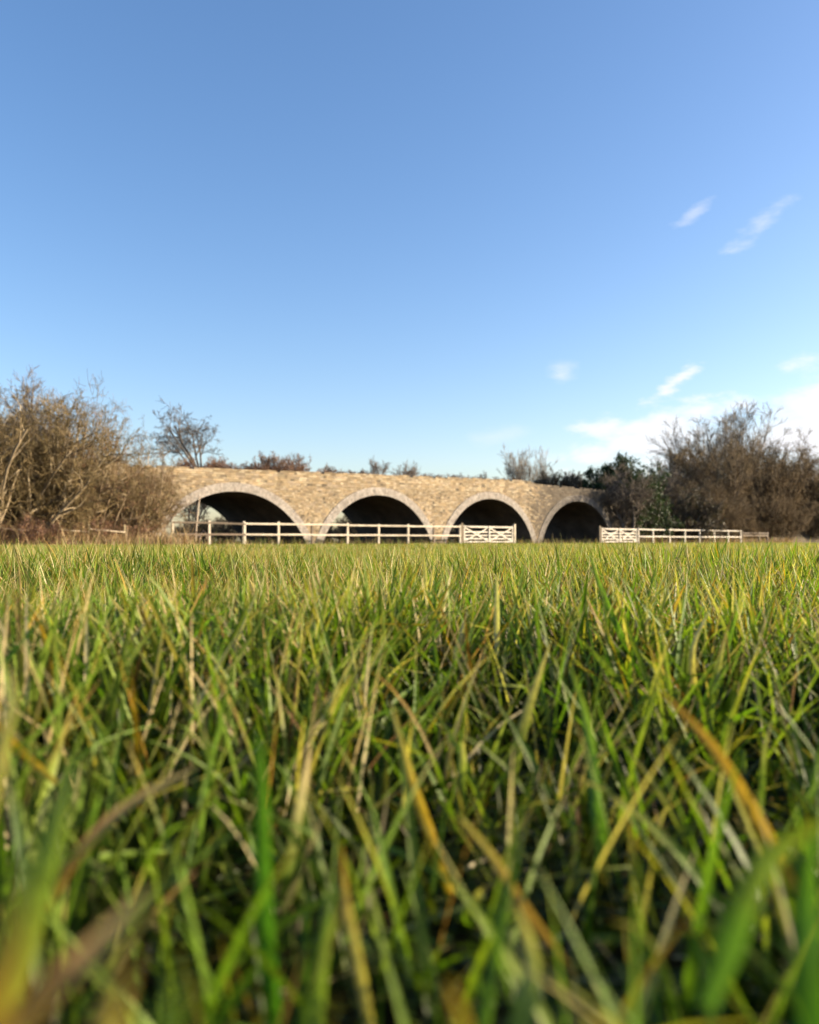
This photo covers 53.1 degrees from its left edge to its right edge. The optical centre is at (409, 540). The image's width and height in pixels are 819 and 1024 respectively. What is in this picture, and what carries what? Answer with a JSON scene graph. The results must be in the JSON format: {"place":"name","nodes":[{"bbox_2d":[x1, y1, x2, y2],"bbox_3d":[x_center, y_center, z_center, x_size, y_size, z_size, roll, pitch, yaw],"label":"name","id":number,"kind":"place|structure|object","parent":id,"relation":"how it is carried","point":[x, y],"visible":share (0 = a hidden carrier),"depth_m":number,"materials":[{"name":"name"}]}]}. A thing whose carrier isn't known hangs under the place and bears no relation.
{"place":"outdoors","nodes":[
{"label":"outdoors","id":0,"kind":"place"},
{"bbox_2d":[0,514,801,545],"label":"dry grass","id":1,"kind":"structure","parent":0,"point":[167,540],"depth_m":36.11,"materials":[{"name":"beige plant"}]},
{"bbox_2d":[0,0,818,540],"label":"sky","id":2,"kind":"structure","parent":0,"point":[437,235],"materials":[{"name":"blue"}]},
{"bbox_2d":[0,534,818,1023],"bbox_3d":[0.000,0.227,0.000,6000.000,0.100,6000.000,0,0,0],"label":"ground","id":3,"kind":"structure","parent":0,"point":[388,1003],"depth_m":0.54,"materials":[{"name":"green plant"}]},
{"bbox_2d":[0,407,65,530],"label":"thorn thicket","id":4,"kind":"object","parent":3,"relation":"on","point":[24,457],"visible":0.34,"depth_m":33.72,"materials":[{"name":"brown plant"}]},
{"bbox_2d":[0,511,79,545],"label":"bramble bush","id":5,"kind":"object","parent":3,"relation":"on","point":[31,529],"visible":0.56,"depth_m":32.71,"materials":[{"name":"brown plant"}]},
{"bbox_2d":[0,523,125,543],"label":"old rail fence","id":6,"kind":"object","parent":3,"relation":"on","point":[124,529],"visible":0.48,"depth_m":35.28,"materials":[{"name":"brown wood"}]},
{"bbox_2d":[0,370,129,542],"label":"thorn thicket","id":7,"kind":"object","parent":3,"relation":"on","point":[46,474],"visible":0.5,"depth_m":34.33,"materials":[{"name":"brown plant"}]},
{"bbox_2d":[10,516,128,544],"bbox_3d":[-14.976,-0.116,35.783,5.118,1.988,5.114,0,0,-7],"label":"bramble bush","id":8,"kind":"object","parent":3,"relation":"on","point":[52,532],"visible":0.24,"depth_m":34.99,"materials":[{"name":"brown plant"}]},
{"bbox_2d":[0,379,160,538],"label":"thorn thicket","id":9,"kind":"object","parent":3,"relation":"on","point":[65,510],"visible":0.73,"depth_m":33.70,"materials":[{"name":"brown plant"}]},
{"bbox_2d":[1,381,178,538],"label":"thorn thicket","id":10,"kind":"object","parent":3,"relation":"on","point":[115,496],"visible":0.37,"depth_m":36.33,"materials":[{"name":"brown plant"}]},
{"bbox_2d":[78,518,155,544],"bbox_3d":[-13.724,-0.116,37.859,4.475,1.988,4.478,0,0,14],"label":"bramble bush","id":11,"kind":"object","parent":3,"relation":"on","point":[134,528],"visible":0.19,"depth_m":36.96,"materials":[{"name":"brown plant"}]},
{"bbox_2d":[89,406,207,539],"bbox_3d":[-13.294,-2.782,39.817,6.342,7.275,5.487,0,0,14],"label":"thorn thicket","id":12,"kind":"object","parent":3,"relation":"on","point":[156,483],"visible":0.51,"depth_m":38.87,"materials":[{"name":"brown plant"}]},
{"bbox_2d":[174,501,209,521],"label":"bare tree","id":13,"kind":"object","parent":3,"relation":"on","point":[193,509],"visible":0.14,"depth_m":79.75,"materials":[{"name":"brown plant"}]},
{"bbox_2d":[174,514,216,542],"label":"thorn bush","id":14,"kind":"object","parent":3,"relation":"on","point":[180,528],"visible":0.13,"depth_m":77.71,"materials":[{"name":"brown plant"}]},
{"bbox_2d":[195,496,199,541],"bbox_3d":[-10.841,-0.982,41.884,0.107,2.618,0.831,0,0,5],"label":"leaning pole","id":15,"kind":"object","parent":3,"relation":"on","point":[197,518],"visible":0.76,"depth_m":41.80,"materials":[{"name":"brown wood"}]},
{"bbox_2d":[195,530,214,543],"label":"arching stem","id":16,"kind":"object","parent":3,"relation":"on","point":[205,538],"visible":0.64,"depth_m":41.75,"materials":[{"name":"brown plant"}]},
{"bbox_2d":[171,520,244,544],"bbox_3d":[-10.035,-0.299,41.049,3.964,1.439,0.151,0,0,-40],"label":"timber fence","id":17,"kind":"object","parent":3,"relation":"on","point":[209,523],"visible":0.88,"depth_m":41.02,"materials":[{"name":"white wood"}]},
{"bbox_2d":[183,512,238,542],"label":"thorn bush","id":18,"kind":"object","parent":3,"relation":"on","point":[224,528],"visible":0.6,"depth_m":70.99,"materials":[{"name":"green plant"}]},
{"bbox_2d":[6,461,651,543],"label":"stone bridge","id":19,"kind":"structure","parent":3,"relation":"on","point":[529,509],"depth_m":52.94,"materials":[{"name":"stone"}]},
{"bbox_2d":[133,399,222,467],"bbox_3d":[-13.635,-5.726,46.814,4.904,4.727,4.981,0,0,29],"label":"spreading tree","id":20,"kind":"object","parent":19,"relation":"on","point":[180,446],"visible":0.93,"depth_m":46.81,"materials":[{"name":"brown plant"}]},
{"bbox_2d":[174,455,236,470],"bbox_3d":[-11.665,-3.921,46.646,3.839,2.018,3.836,0,0,38],"label":"bramble bush","id":21,"kind":"object","parent":19,"relation":"on","point":[220,464],"visible":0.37,"depth_m":46.00,"materials":[{"name":"brown plant"}]},
{"bbox_2d":[203,458,255,469],"bbox_3d":[-10.472,-3.865,48.015,4.795,1.682,4.478,0,0,-43],"label":"bramble bush","id":22,"kind":"object","parent":19,"relation":"on","point":[246,466],"visible":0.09,"depth_m":47.34,"materials":[{"name":"brown plant"}]},
{"bbox_2d":[232,462,283,471],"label":"bramble bush","id":23,"kind":"object","parent":19,"relation":"on","point":[256,467],"visible":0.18,"depth_m":46.82,"materials":[{"name":"brown plant"}]},
{"bbox_2d":[249,450,311,471],"bbox_3d":[-7.888,-4.146,49.525,4.606,2.752,4.603,0,0,-25],"label":"bramble bush","id":24,"kind":"object","parent":19,"relation":"on","point":[275,461],"visible":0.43,"depth_m":48.52,"materials":[{"name":"brown plant"}]},
{"bbox_2d":[287,468,341,473],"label":"bramble bush","id":25,"kind":"object","parent":19,"relation":"on","point":[321,470],"visible":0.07,"depth_m":49.61,"materials":[{"name":"brown plant"}]},
{"bbox_2d":[322,465,343,471],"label":"shrub","id":26,"kind":"object","parent":19,"relation":"on","point":[329,468],"visible":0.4,"depth_m":51.07,"materials":[{"name":"brown plant"}]},
{"bbox_2d":[336,469,373,473],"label":"bramble bush","id":27,"kind":"object","parent":19,"relation":"on","point":[363,472],"visible":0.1,"depth_m":50.97,"materials":[{"name":"brown plant"}]},
{"bbox_2d":[361,457,389,474],"bbox_3d":[-2.296,-4.654,53.144,2.014,1.786,2.168,0,0,-9],"label":"shrub","id":28,"kind":"object","parent":19,"relation":"on","point":[375,467],"visible":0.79,"depth_m":52.70,"materials":[{"name":"brown plant"}]},
{"bbox_2d":[387,460,417,476],"bbox_3d":[-0.460,-4.694,56.179,2.168,1.885,2.014,0,0,1],"label":"shrub","id":29,"kind":"object","parent":19,"relation":"on","point":[409,472],"visible":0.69,"depth_m":56.22,"materials":[{"name":"brown plant"}]},
{"bbox_2d":[423,472,464,477],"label":"bramble bush","id":30,"kind":"object","parent":19,"relation":"on","point":[456,475],"visible":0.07,"depth_m":55.69,"materials":[{"name":"brown plant"}]},
{"bbox_2d":[472,472,486,478],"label":"shrub","id":31,"kind":"object","parent":19,"relation":"on","point":[481,475],"visible":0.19,"depth_m":64.00,"materials":[{"name":"brown plant"}]},
{"bbox_2d":[486,476,522,480],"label":"bramble bush","id":32,"kind":"object","parent":19,"relation":"on","point":[507,479],"visible":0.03,"depth_m":59.97,"materials":[{"name":"brown plant"}]},
{"bbox_2d":[532,466,578,487],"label":"thorn bush","id":33,"kind":"object","parent":19,"relation":"on","point":[543,479],"visible":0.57,"depth_m":67.46,"materials":[{"name":"green plant"}]},
{"bbox_2d":[323,515,358,542],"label":"thorn bush","id":34,"kind":"object","parent":3,"relation":"on","point":[342,530],"visible":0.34,"depth_m":78.91,"materials":[{"name":"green plant"}]},
{"bbox_2d":[244,522,460,543],"bbox_3d":[-2.647,-0.308,47.153,15.356,1.457,0.151,0,0,-40],"label":"timber fence","id":35,"kind":"object","parent":3,"relation":"on","point":[312,534],"visible":0.96,"depth_m":46.38,"materials":[{"name":"white wood"}]},
{"bbox_2d":[152,530,644,544],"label":"weeds","id":36,"kind":"object","parent":3,"relation":"on","point":[352,542],"visible":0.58,"depth_m":49.08,"materials":[{"name":"green plant"}]},
{"bbox_2d":[401,461,426,475],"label":"bare tree","id":37,"kind":"object","parent":3,"relation":"on","point":[412,469],"visible":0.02,"depth_m":92.20,"materials":[{"name":"brown plant"}]},
{"bbox_2d":[447,527,458,542],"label":"thorn bush","id":38,"kind":"object","parent":3,"relation":"on","point":[452,532],"visible":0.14,"depth_m":97.01,"materials":[{"name":"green plant"}]},
{"bbox_2d":[460,523,462,543],"bbox_3d":[3.316,-0.355,52.126,0.160,1.550,0.160,0,0,-40],"label":"gate post","id":39,"kind":"object","parent":3,"relation":"on","point":[461,524],"visible":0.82,"depth_m":52.07,"materials":[{"name":"beige wood"}]},
{"bbox_2d":[513,524,515,542],"bbox_3d":[7.069,-0.355,55.239,0.160,1.550,0.160,0,0,-40],"label":"gate post","id":40,"kind":"object","parent":3,"relation":"on","point":[514,532],"visible":0.82,"depth_m":55.19,"materials":[{"name":"beige wood"}]},
{"bbox_2d":[463,525,513,542],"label":"field gate","id":41,"kind":"structure","parent":40,"relation":"attached to","point":[484,531],"depth_m":53.59,"materials":[{"name":"white wood"}]},
{"bbox_2d":[598,526,600,542],"bbox_3d":[14.188,-0.355,61.146,0.160,1.550,0.160,0,0,-40],"label":"gate post","id":42,"kind":"object","parent":3,"relation":"on","point":[599,533],"visible":0.82,"depth_m":61.09,"materials":[{"name":"beige wood"}]},
{"bbox_2d":[601,528,636,541],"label":"field gate","id":43,"kind":"structure","parent":42,"relation":"attached to","point":[619,539],"depth_m":62.59,"materials":[{"name":"white wood"}]},
{"bbox_2d":[581,450,672,541],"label":"ivy clad tree","id":44,"kind":"object","parent":3,"relation":"on","point":[588,473],"visible":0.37,"depth_m":66.92,"materials":[{"name":"green plant"}]},
{"bbox_2d":[597,461,660,542],"bbox_3d":[16.265,-2.978,65.387,5.389,6.712,8.166,0,0,-58],"label":"bare tree","id":45,"kind":"object","parent":3,"relation":"on","point":[625,494],"visible":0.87,"depth_m":64.41,"materials":[{"name":"green plant"}]},
{"bbox_2d":[598,468,677,508],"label":"bare tree","id":46,"kind":"object","parent":3,"relation":"on","point":[650,496],"visible":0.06,"depth_m":67.22,"materials":[{"name":"brown plant"}]},
{"bbox_2d":[635,485,684,535],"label":"ivy clad tree","id":47,"kind":"object","parent":3,"relation":"on","point":[670,523],"visible":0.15,"depth_m":68.59,"materials":[{"name":"green plant"}]},
{"bbox_2d":[650,478,727,542],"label":"thorn bush","id":48,"kind":"object","parent":3,"relation":"on","point":[697,521],"visible":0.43,"depth_m":71.22,"materials":[{"name":"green plant"}]},
{"bbox_2d":[637,528,741,542],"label":"timber fence","id":49,"kind":"object","parent":3,"relation":"on","point":[684,536],"visible":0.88,"depth_m":68.51,"materials":[{"name":"wood"}]},
{"bbox_2d":[640,434,770,516],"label":"field maple","id":50,"kind":"object","parent":3,"relation":"on","point":[736,482],"visible":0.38,"depth_m":81.58,"materials":[{"name":"brown plant"}]},
{"bbox_2d":[667,474,761,541],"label":"field maple","id":51,"kind":"object","parent":3,"relation":"on","point":[715,491],"visible":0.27,"depth_m":74.25,"materials":[{"name":"brown plant"}]},
{"bbox_2d":[657,427,818,535],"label":"field maple","id":52,"kind":"object","parent":3,"relation":"on","point":[776,483],"visible":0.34,"depth_m":86.36,"materials":[{"name":"brown plant"}]},
{"bbox_2d":[714,489,766,541],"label":"field maple","id":53,"kind":"object","parent":3,"relation":"on","point":[746,513],"visible":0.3,"depth_m":78.22,"materials":[{"name":"brown plant"}]},
{"bbox_2d":[742,531,767,542],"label":"old fence","id":54,"kind":"object","parent":3,"relation":"on","point":[758,535],"visible":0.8,"depth_m":78.72,"materials":[{"name":"white wood"}]},
{"bbox_2d":[743,509,786,540],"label":"thorn thicket","id":55,"kind":"object","parent":3,"relation":"on","point":[766,529],"visible":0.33,"depth_m":82.33,"materials":[{"name":"brown plant"}]},
{"bbox_2d":[742,488,799,539],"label":"field maple","id":56,"kind":"object","parent":3,"relation":"on","point":[779,506],"visible":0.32,"depth_m":82.97,"materials":[{"name":"brown plant"}]},
{"bbox_2d":[746,440,818,530],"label":"field maple","id":57,"kind":"object","parent":3,"relation":"on","point":[813,489],"visible":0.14,"depth_m":91.53,"materials":[{"name":"brown plant"}]},
{"bbox_2d":[747,494,818,540],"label":"field maple","id":58,"kind":"object","parent":3,"relation":"on","point":[794,528],"visible":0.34,"depth_m":84.18,"materials":[{"name":"brown plant"}]},
{"bbox_2d":[789,497,818,538],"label":"field maple","id":59,"kind":"object","parent":3,"relation":"on","point":[812,531],"visible":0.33,"depth_m":90.49,"materials":[{"name":"brown plant"}]},
{"bbox_2d":[649,502,818,542],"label":"embankment","id":60,"kind":"structure","parent":0,"point":[806,538],"depth_m":86.56,"materials":[{"name":"brown soil"}]},
{"bbox_2d":[497,444,557,481],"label":"bare ash","id":61,"kind":"object","parent":60,"relation":"on","point":[522,463],"visible":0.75,"depth_m":73.77,"materials":[{"name":"brown plant"}]},
{"bbox_2d":[566,467,606,488],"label":"thorn bush","id":62,"kind":"object","parent":60,"relation":"on","point":[580,480],"visible":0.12,"depth_m":70.61,"materials":[{"name":"green plant"}]},
{"bbox_2d":[588,464,647,484],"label":"thorn bush","id":63,"kind":"object","parent":60,"relation":"on","point":[626,479],"visible":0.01,"depth_m":77.12,"materials":[{"name":"green plant"}]},
{"bbox_2d":[643,455,688,502],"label":"bare tree","id":64,"kind":"object","parent":60,"relation":"on","point":[675,488],"visible":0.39,"depth_m":78.08,"materials":[{"name":"brown plant"}]},
{"bbox_2d":[668,458,732,494],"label":"bare tree","id":65,"kind":"object","parent":60,"relation":"on","point":[696,471],"visible":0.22,"depth_m":82.99,"materials":[{"name":"brown plant"}]},
{"bbox_2d":[645,400,793,479],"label":"bare ash","id":66,"kind":"object","parent":60,"relation":"on","point":[739,435],"visible":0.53,"depth_m":92.96,"materials":[{"name":"brown plant"}]},
{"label":"embankment","id":67,"kind":"structure","parent":0,"visible":0},
{"bbox_2d":[0,365,76,459],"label":"bare tree","id":68,"kind":"object","parent":67,"relation":"on","point":[28,396],"visible":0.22,"depth_m":38.37,"materials":[{"name":"brown plant"}]},
{"bbox_2d":[0,393,97,455],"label":"thorn thicket","id":69,"kind":"object","parent":67,"relation":"on","point":[41,421],"visible":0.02,"depth_m":41.88,"materials":[{"name":"brown plant"}]}
]}

